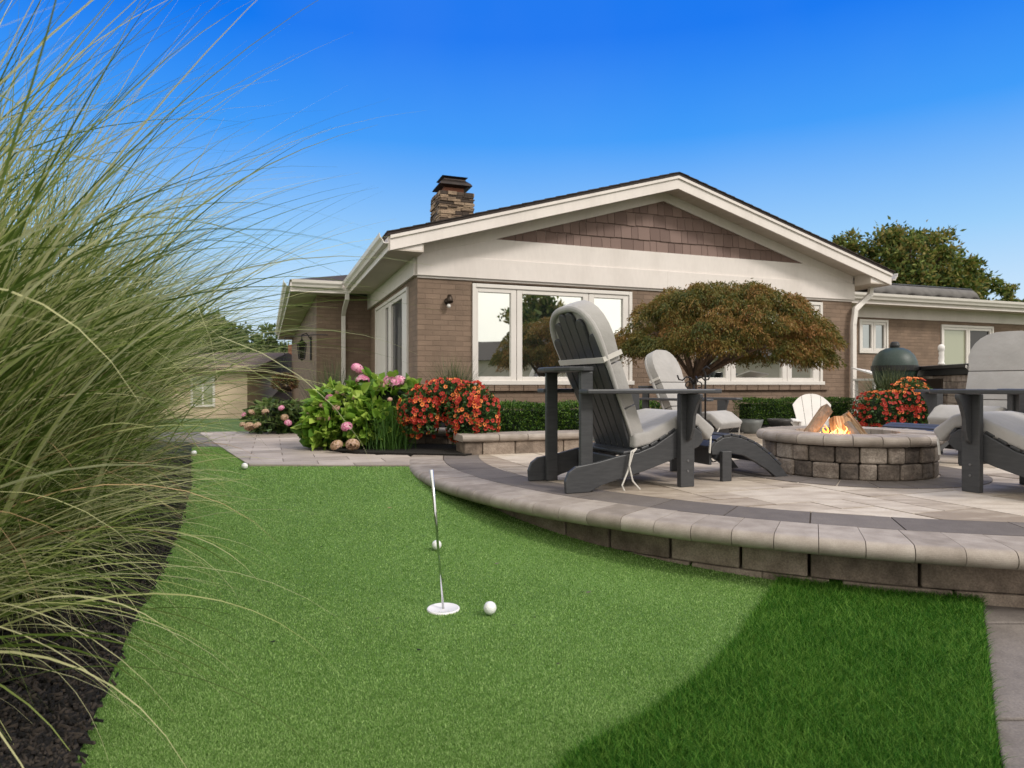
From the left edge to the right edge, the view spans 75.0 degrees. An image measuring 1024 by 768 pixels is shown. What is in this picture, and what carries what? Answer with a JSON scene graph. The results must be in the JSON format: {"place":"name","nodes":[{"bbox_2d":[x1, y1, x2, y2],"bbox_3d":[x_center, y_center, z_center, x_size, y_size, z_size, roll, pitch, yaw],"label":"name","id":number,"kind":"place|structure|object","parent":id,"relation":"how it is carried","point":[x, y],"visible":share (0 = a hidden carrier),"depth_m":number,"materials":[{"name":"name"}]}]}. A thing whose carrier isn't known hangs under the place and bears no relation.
{"place":"outdoors","nodes":[
{"label":"outdoors","id":0,"kind":"place"},
{"bbox_2d":[0,441,195,767],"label":"mulch bed","id":1,"kind":"object","parent":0,"point":[111,631],"visible":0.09,"depth_m":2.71,"materials":[{"name":"black wood"}]},
{"bbox_2d":[19,186,285,476],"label":"ornamental grass","id":2,"kind":"object","parent":1,"relation":"on","point":[176,370],"depth_m":4.32,"materials":[{"name":"green plant"}]},
{"bbox_2d":[133,285,240,452],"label":"ornamental grass","id":3,"kind":"object","parent":1,"relation":"on","point":[177,388],"depth_m":5.37,"materials":[{"name":"green plant"}]},
{"bbox_2d":[0,0,437,767],"bbox_3d":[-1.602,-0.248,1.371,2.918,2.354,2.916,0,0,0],"label":"ornamental grass","id":4,"kind":"object","parent":1,"relation":"on","point":[40,348],"depth_m":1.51,"materials":[{"name":"green plant"}]},
{"bbox_2d":[154,418,271,431],"bbox_3d":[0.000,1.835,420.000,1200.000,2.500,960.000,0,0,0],"label":"ground","id":5,"kind":"structure","parent":0,"point":[234,427],"depth_m":9.55,"materials":[{"name":"green plant"}]},
{"bbox_2d":[173,303,230,339],"bbox_3d":[-19.810,-0.889,37.921,6.390,7.742,5.380,0,0,29],"label":"tree","id":6,"kind":"object","parent":5,"relation":"on","point":[212,317],"depth_m":38.43,"materials":[{"name":"green plant"}]},
{"bbox_2d":[165,314,249,352],"bbox_3d":[-16.756,-0.471,35.797,5.038,6.906,5.142,0,0,-20],"label":"tree","id":7,"kind":"object","parent":5,"relation":"on","point":[231,346],"visible":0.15,"depth_m":35.07,"materials":[{"name":"green plant"}]},
{"bbox_2d":[153,344,291,417],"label":"neighbour house","id":8,"kind":"structure","parent":5,"relation":"on","point":[240,406],"depth_m":21.99,"materials":[{"name":"beige"}]},
{"bbox_2d":[190,376,214,406],"bbox_3d":[-10.184,0.220,21.963,0.800,1.020,0.045,0,0,0],"label":"window","id":9,"kind":"structure","parent":8,"relation":"in","point":[211,392],"depth_m":21.97,"materials":[{"name":"beige glass"}]},
{"bbox_2d":[209,321,270,352],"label":"tree","id":10,"kind":"object","parent":5,"relation":"on","point":[241,333],"visible":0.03,"depth_m":40.53,"materials":[{"name":"green plant"}]},
{"bbox_2d":[241,321,271,352],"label":"tree","id":11,"kind":"object","parent":5,"relation":"on","point":[250,333],"visible":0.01,"depth_m":45.67,"materials":[{"name":"green plant"}]},
{"bbox_2d":[252,321,290,352],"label":"tree","id":12,"kind":"object","parent":5,"relation":"on","point":[266,340],"visible":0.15,"depth_m":51.13,"materials":[{"name":"green plant"}]},
{"bbox_2d":[265,348,286,352],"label":"tree","id":13,"kind":"object","parent":5,"relation":"on","point":[273,351],"depth_m":43.97,"materials":[{"name":"green plant"}]},
{"bbox_2d":[272,391,291,404],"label":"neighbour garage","id":14,"kind":"structure","parent":5,"relation":"on","point":[280,395],"depth_m":24.30,"materials":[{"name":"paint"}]},
{"bbox_2d":[326,427,471,456],"bbox_3d":[-2.171,0.607,9.998,2.468,0.147,10.424,0,0,-24],"label":"flower bed","id":15,"kind":"object","parent":5,"relation":"on","point":[443,450],"visible":0.09,"depth_m":5.40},
{"bbox_2d":[239,397,303,433],"bbox_3d":[-2.666,0.379,7.587,0.811,0.483,0.881,0,0,0],"label":"hydrangea","id":16,"kind":"object","parent":15,"relation":"on","point":[285,412],"visible":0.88,"depth_m":7.44,"materials":[{"name":"green plant"}]},
{"bbox_2d":[288,354,369,409],"bbox_3d":[-2.075,0.086,7.467,1.379,0.922,1.230,0,0,12],"label":"shrub","id":17,"kind":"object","parent":15,"relation":"on","point":[338,375],"depth_m":7.32,"materials":[{"name":"green plant"}]},
{"bbox_2d":[290,363,421,450],"bbox_3d":[-1.272,0.208,5.891,1.019,0.816,1.191,0,0,44],"label":"hydrangea","id":18,"kind":"object","parent":15,"relation":"on","point":[321,422],"visible":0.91,"depth_m":5.66,"materials":[{"name":"green plant"}]},
{"bbox_2d":[350,397,430,450],"bbox_3d":[-1.052,0.321,5.628,0.896,0.451,0.828,0,0,0],"label":"green tuft","id":19,"kind":"object","parent":15,"relation":"on","point":[393,442],"visible":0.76,"depth_m":5.47,"materials":[{"name":"green plant"}]},
{"bbox_2d":[409,428,455,443],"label":"planter wall","id":20,"kind":"structure","parent":15,"relation":"on","point":[440,438],"depth_m":6.02,"materials":[{"name":"grey stone"}]},
{"bbox_2d":[396,376,501,445],"bbox_3d":[-0.518,0.216,5.587,0.890,0.588,0.662,0,0,0],"label":"flowering plant","id":21,"kind":"object","parent":15,"relation":"on","point":[466,407],"visible":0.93,"depth_m":5.43,"materials":[{"name":"red plant"}]},
{"bbox_2d":[275,172,1023,422],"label":"brick house","id":22,"kind":"structure","parent":5,"relation":"on","point":[511,279],"depth_m":9.83,"materials":[{"name":"brown brick"}]},
{"bbox_2d":[270,334,326,392],"bbox_3d":[-2.807,-0.274,8.694,0.704,0.766,0.386,0,0,-35],"label":"hanging basket","id":23,"kind":"object","parent":22,"relation":"hanging from","point":[288,386],"visible":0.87,"depth_m":8.54,"materials":[{"name":"brown metal"}]},
{"bbox_2d":[297,333,311,360],"bbox_3d":[-4.197,-0.765,13.472,0.283,0.571,0.186,0,0,-20],"label":"wall lantern","id":24,"kind":"object","parent":22,"relation":"attached to","point":[301,349],"depth_m":13.42,"materials":[{"name":"metal"}]},
{"bbox_2d":[375,286,408,377],"bbox_3d":[-1.889,-0.611,10.469,0.145,1.467,2.870,0,0,-20],"label":"side window","id":25,"kind":"structure","parent":22,"relation":"in","point":[389,325],"depth_m":10.35,"materials":[{"name":"clear glass"}]},
{"bbox_2d":[444,294,452,307],"bbox_3d":[-0.820,-1.083,8.673,0.097,0.176,0.137,0,0,-20],"label":"wall light","id":26,"kind":"object","parent":22,"relation":"attached to","point":[448,300],"visible":1,"depth_m":8.65,"materials":[{"name":"brown metal"}]},
{"bbox_2d":[472,283,633,384],"bbox_3d":[0.596,-0.671,9.287,2.455,1.347,0.145,0,0,-20],"label":"front window","id":27,"kind":"structure","parent":22,"relation":"in","point":[511,335],"depth_m":9.08,"materials":[{"name":"clear glass"}]},
{"bbox_2d":[697,302,824,384],"bbox_3d":[3.908,-0.671,10.506,2.500,1.347,0.145,0,0,-20],"label":"front window","id":28,"kind":"structure","parent":22,"relation":"in","point":[773,375],"depth_m":10.53,"materials":[{"name":"clear glass"}]},
{"bbox_2d":[859,319,887,352],"bbox_3d":[7.604,-1.015,14.084,0.804,0.710,0.120,0,0,-20],"label":"rear window","id":29,"kind":"structure","parent":22,"relation":"in","point":[873,334],"depth_m":14.05,"materials":[{"name":"white glass"}]},
{"bbox_2d":[855,283,979,298],"bbox_3d":[8.750,-1.981,14.415,3.325,0.342,0.473,0,0,-20],"label":"roof","id":30,"kind":"object","parent":22,"relation":"on","point":[923,290],"visible":0.59,"depth_m":14.30,"materials":[{"name":"black metal"}]},
{"bbox_2d":[941,324,993,364],"bbox_3d":[10.252,-0.392,15.058,1.668,1.875,0.120,0,0,-20],"label":"sliding door","id":31,"kind":"structure","parent":22,"relation":"in","point":[958,341],"depth_m":14.98,"materials":[{"name":"clear glass"}]},
{"bbox_2d":[409,455,1023,607],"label":"retaining wall","id":32,"kind":"structure","parent":5,"relation":"on","point":[990,566],"depth_m":2.53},
{"bbox_2d":[729,424,792,432],"bbox_3d":[2.847,0.610,8.400,7.040,0.141,3.146,0,0,-20],"label":"planting bed","id":33,"kind":"object","parent":5,"relation":"on","point":[737,429],"visible":0.04,"depth_m":8.20,"materials":[{"name":"brown soil"}]},
{"bbox_2d":[614,278,848,388],"bbox_3d":[2.380,-0.330,7.565,2.665,1.753,2.348,0,0,0],"label":"japanese maple","id":34,"kind":"object","parent":33,"relation":"on","point":[726,319],"visible":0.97,"depth_m":6.93,"materials":[{"name":"green plant"}]},
{"bbox_2d":[767,418,791,426],"bbox_3d":[3.320,0.485,8.258,0.300,0.120,0.300,0,0,0],"label":"planter bowl","id":35,"kind":"object","parent":33,"relation":"on","point":[775,422],"visible":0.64,"depth_m":8.16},
{"bbox_2d":[732,396,854,424],"bbox_3d":[3.853,0.363,9.093,1.823,0.430,0.435,0,0,-20],"label":"boxwood hedge","id":36,"kind":"object","parent":33,"relation":"on","point":[766,409],"visible":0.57,"depth_m":8.85,"materials":[{"name":"green plant"}]},
{"bbox_2d":[851,367,874,418],"bbox_3d":[5.222,0.145,9.600,0.440,0.800,0.400,0,0,-15],"label":"railing","id":37,"kind":"object","parent":33,"relation":"on","point":[856,381],"visible":0.11,"depth_m":9.69,"materials":[{"name":"plastic"}]},
{"bbox_2d":[830,227,877,261],"bbox_3d":[13.566,-2.508,26.987,2.114,7.779,2.398,0,0,18],"label":"leafy tree","id":38,"kind":"object","parent":5,"relation":"on","point":[852,244],"visible":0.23,"depth_m":26.43,"materials":[{"name":"green plant"}]},
{"bbox_2d":[856,215,973,287],"bbox_3d":[15.664,-2.559,25.835,4.168,7.881,4.487,0,0,0],"label":"leafy tree","id":39,"kind":"object","parent":5,"relation":"on","point":[898,247],"visible":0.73,"depth_m":25.09,"materials":[{"name":"green plant"}]},
{"bbox_2d":[941,250,1005,300],"bbox_3d":[17.869,-2.006,26.339,3.013,6.777,3.355,0,0,0],"label":"leafy tree","id":40,"kind":"object","parent":5,"relation":"on","point":[978,281],"visible":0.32,"depth_m":25.82,"materials":[{"name":"green plant"}]},
{"bbox_2d":[993,282,1023,301],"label":"leafy tree","id":41,"kind":"object","parent":5,"relation":"on","point":[1008,295],"visible":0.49,"depth_m":29.84,"materials":[{"name":"green plant"}]},
{"bbox_2d":[136,431,408,466],"bbox_3d":[-2.407,0.819,6.375,5.176,0.523,2.348,0,0,33],"label":"path border","id":42,"kind":"object","parent":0,"point":[202,439],"visible":0.06,"depth_m":6.77,"materials":[{"name":"grey stone"}]},
{"bbox_2d":[200,431,410,466],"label":"path","id":43,"kind":"structure","parent":0,"point":[293,452],"depth_m":5.25,"materials":[{"name":"grey stone"}]},
{"bbox_2d":[79,447,774,767],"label":"putting green","id":44,"kind":"object","parent":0,"point":[385,525],"visible":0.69,"depth_m":2.36,"materials":[{"name":"green plastic"}]},
{"bbox_2d":[241,463,247,468],"bbox_3d":[-1.777,0.541,4.432,0.043,0.043,0.043,-16,41,-9],"label":"golf ball","id":45,"kind":"object","parent":44,"relation":"on","point":[245,466],"visible":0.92,"depth_m":4.42,"materials":[{"name":"white plastic"}]},
{"bbox_2d":[186,476,621,664],"bbox_3d":[-0.630,0.664,2.995,2.265,0.179,2.408,0,0,0],"label":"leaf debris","id":46,"kind":"object","parent":44,"relation":"on","point":[379,617],"visible":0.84,"depth_m":2.42,"materials":[{"name":"brown plant"}]},
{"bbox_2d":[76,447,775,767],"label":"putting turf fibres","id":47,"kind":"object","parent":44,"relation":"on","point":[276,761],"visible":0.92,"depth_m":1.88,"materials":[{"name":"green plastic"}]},
{"bbox_2d":[432,540,441,549],"bbox_3d":[-0.330,0.701,2.916,0.043,0.043,0.043,14,-17,19],"label":"golf ball","id":48,"kind":"object","parent":44,"relation":"on","point":[434,545],"visible":0.82,"depth_m":2.90,"materials":[{"name":"white plastic"}]},
{"bbox_2d":[427,603,459,614],"bbox_3d":[-0.232,0.764,2.253,0.111,0.022,0.111,0,0,0],"label":"golf hole","id":49,"kind":"object","parent":44,"relation":"in","point":[452,608],"visible":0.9,"depth_m":2.25,"materials":[{"name":"white plastic"}]},
{"bbox_2d":[430,469,443,608],"bbox_3d":[-0.253,0.523,2.253,0.050,0.474,0.012,0,0,0],"label":"flagstick","id":50,"kind":"object","parent":49,"relation":"in","point":[435,520],"visible":1,"depth_m":2.25,"materials":[{"name":"silver metal"}]},
{"bbox_2d":[484,601,495,614],"bbox_3d":[-0.072,0.734,2.191,0.043,0.043,0.043,0,0,0],"label":"golf ball","id":51,"kind":"object","parent":44,"relation":"on","point":[489,607],"visible":1,"depth_m":2.18,"materials":[{"name":"white plastic"}]},
{"bbox_2d":[0,0,1023,344],"label":"sky","id":52,"kind":"structure","parent":0,"point":[827,118],"materials":[{"name":"blue"}]},
{"bbox_2d":[443,455,903,569],"bbox_3d":[6.888,0.866,8.396,16.737,0.629,6.909,0,0,-29],"label":"patio base","id":53,"kind":"object","parent":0,"point":[809,561],"visible":0.13,"depth_m":2.62,"materials":[{"name":"grey stone"}]},
{"bbox_2d":[668,366,716,461],"bbox_3d":[1.241,0.202,4.490,0.340,0.666,0.213,0,0,0],"label":"iron stand","id":54,"kind":"object","parent":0,"point":[693,382],"visible":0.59,"depth_m":4.55,"materials":[{"name":"metal"}]},
{"bbox_2d":[479,432,1023,521],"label":"patio","id":55,"kind":"structure","parent":0,"point":[1000,498],"depth_m":3.34,"materials":[{"name":"beige stone"}]},
{"bbox_2d":[454,430,593,454],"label":"planter wall","id":56,"kind":"structure","parent":55,"relation":"on","point":[512,442],"depth_m":5.29,"materials":[{"name":"beige stone"}]},
{"bbox_2d":[527,300,721,493],"bbox_3d":[0.603,0.046,3.723,0.934,0.997,0.804,0,0,-22],"label":"adirondack chair","id":57,"kind":"object","parent":55,"relation":"on","point":[614,420],"visible":1,"depth_m":3.53,"materials":[{"name":"plastic"}]},
{"bbox_2d":[638,350,742,450],"bbox_3d":[1.424,0.126,5.450,0.785,0.838,0.675,0,0,42],"label":"adirondack chair","id":58,"kind":"object","parent":55,"relation":"on","point":[663,368],"visible":0.54,"depth_m":5.42,"materials":[{"name":"fabric"}]},
{"bbox_2d":[670,432,787,481],"bbox_3d":[1.291,0.412,4.058,0.571,0.265,0.506,0,0,-22],"label":"footrest","id":59,"kind":"object","parent":55,"relation":"on","point":[726,448],"visible":0.63,"depth_m":3.83,"materials":[{"name":"grey wood"}]},
{"bbox_2d":[444,455,1023,535],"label":"patio border","id":60,"kind":"object","parent":55,"relation":"on","point":[475,465],"visible":0.68,"depth_m":2.87,"materials":[{"name":"grey stone"}]},
{"bbox_2d":[740,419,762,433],"bbox_3d":[2.673,0.468,7.466,0.270,0.155,0.270,0,0,0],"label":"planter bowl","id":61,"kind":"object","parent":55,"relation":"on","point":[750,426],"visible":0.88,"depth_m":7.38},
{"bbox_2d":[791,394,830,425],"bbox_3d":[2.466,0.311,5.435,0.402,0.468,0.444,0,0,14],"label":"adirondack chair","id":62,"kind":"object","parent":55,"relation":"on","point":[808,412],"visible":0.31,"depth_m":5.54,"materials":[{"name":"white plastic"}]},
{"bbox_2d":[756,426,946,480],"bbox_3d":[2.130,0.417,4.250,1.081,0.254,1.077,0,0,0],"label":"fire pit","id":63,"kind":"object","parent":55,"relation":"on","point":[884,454],"visible":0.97,"depth_m":3.82,"materials":[{"name":"stone"}]},
{"bbox_2d":[804,404,832,431],"bbox_3d":[1.922,0.261,4.221,0.075,0.312,0.074,38,-16,14],"label":"firewood log","id":64,"kind":"object","parent":63,"relation":"on","point":[820,418],"visible":0.65,"depth_m":4.21,"materials":[{"name":"brown wood"}]},
{"bbox_2d":[822,424,848,433],"bbox_3d":[1.962,0.287,4.103,0.229,0.082,0.127,0,0,0],"label":"fire","id":65,"kind":"object","parent":63,"relation":"in","point":[827,431],"visible":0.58,"depth_m":4.08,"materials":[{"name":"yellow"}]},
{"bbox_2d":[828,416,850,433],"bbox_3d":[2.086,0.303,4.218,0.134,0.216,0.074,10,-36,2],"label":"firewood log","id":66,"kind":"object","parent":63,"relation":"in","point":[838,421],"visible":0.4,"depth_m":4.24,"materials":[{"name":"brown wood"}]},
{"bbox_2d":[843,421,859,433],"bbox_3d":[2.143,0.309,4.172,0.062,0.180,0.062,-28,-37,9],"label":"firewood log","id":67,"kind":"object","parent":63,"relation":"in","point":[851,428],"visible":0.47,"depth_m":4.18,"materials":[{"name":"brown wood"}]},
{"bbox_2d":[842,411,867,433],"bbox_3d":[2.208,0.274,4.262,0.057,0.240,0.057,-4,-35,-51],"label":"firewood log","id":68,"kind":"object","parent":63,"relation":"on","point":[857,425],"visible":0.53,"depth_m":4.25,"materials":[{"name":"brown wood"}]},
{"bbox_2d":[732,459,992,488],"bbox_3d":[2.130,0.549,4.250,1.520,0.014,1.520,0,0,0],"label":"pit paver ring","id":69,"kind":"object","parent":55,"relation":"on","point":[950,477],"visible":0.37,"depth_m":3.77,"materials":[{"name":"grey stone"}]},
{"bbox_2d":[850,365,928,396],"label":"spike grass","id":70,"kind":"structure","parent":55,"relation":"on","point":[888,382],"depth_m":7.47,"materials":[{"name":"green plant"}]},
{"bbox_2d":[851,376,932,426],"bbox_3d":[4.112,0.245,7.178,0.893,0.668,0.596,0,0,0],"label":"flowering plant","id":71,"kind":"object","parent":55,"relation":"on","point":[905,403],"visible":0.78,"depth_m":7.02,"materials":[{"name":"red plant"}]},
{"bbox_2d":[870,342,919,386],"bbox_3d":[4.994,-0.007,8.700,0.556,1.106,0.556,0,0,0],"label":"ceramic grill","id":72,"kind":"object","parent":55,"relation":"on","point":[897,356],"visible":0.62,"depth_m":8.51,"materials":[{"name":"green ceramic"}]},
{"bbox_2d":[882,422,958,463],"bbox_3d":[2.820,0.412,4.708,0.571,0.265,0.506,0,0,-28],"label":"footrest","id":73,"kind":"object","parent":55,"relation":"on","point":[929,427],"visible":0.17,"depth_m":4.73,"materials":[{"name":"grey wood"}]},
{"bbox_2d":[916,363,968,404],"bbox_3d":[5.509,0.155,7.836,0.800,0.780,2.134,0,0,10],"label":"stone counter","id":74,"kind":"object","parent":55,"relation":"on","point":[952,376],"visible":0.13,"depth_m":7.91,"materials":[{"name":"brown stone"}]},
{"bbox_2d":[921,378,942,388],"bbox_3d":[5.229,0.145,8.312,0.016,0.440,0.600,0,0,10],"label":"cabinet door","id":75,"kind":"structure","parent":74,"relation":"in","point":[934,383],"depth_m":8.18,"materials":[{"name":"brown metal"}]},
{"bbox_2d":[914,331,1023,453],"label":"adirondack chair","id":76,"kind":"object","parent":55,"relation":"on","point":[996,360],"visible":0.54,"depth_m":5.20,"materials":[{"name":"fabric"}]},
{"bbox_2d":[929,389,1023,492],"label":"adirondack chair","id":77,"kind":"object","parent":55,"relation":"on","point":[974,435],"visible":1,"depth_m":3.35,"materials":[{"name":"plastic"}]},
{"bbox_2d":[537,569,1016,767],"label":"long turf","id":78,"kind":"structure","parent":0,"point":[964,697],"depth_m":1.59,"materials":[{"name":"green plant"}]},
{"bbox_2d":[938,344,944,364],"bbox_3d":[5.152,-0.363,8.000,0.076,0.246,0.077,0,0,0],"label":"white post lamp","id":79,"kind":"object","parent":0,"point":[941,348],"visible":1,"depth_m":7.97,"materials":[{"name":"plastic"}]},
{"bbox_2d":[983,605,1023,767],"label":"side pavement","id":80,"kind":"structure","parent":0,"point":[1007,635],"depth_m":1.77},
{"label":"planter soil","id":81,"kind":"structure","parent":0,"visible":0},
{"bbox_2d":[415,353,492,388],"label":"spike grass","id":82,"kind":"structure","parent":81,"relation":"on","point":[459,376],"depth_m":5.81,"materials":[{"name":"green plant"}]},
{"bbox_2d":[492,399,661,431],"bbox_3d":[0.608,0.305,6.295,1.719,0.354,0.411,0,0,-20],"label":"boxwood hedge","id":83,"kind":"object","parent":81,"relation":"on","point":[526,417],"visible":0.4,"depth_m":6.01,"materials":[{"name":"green plant"}]}
]}

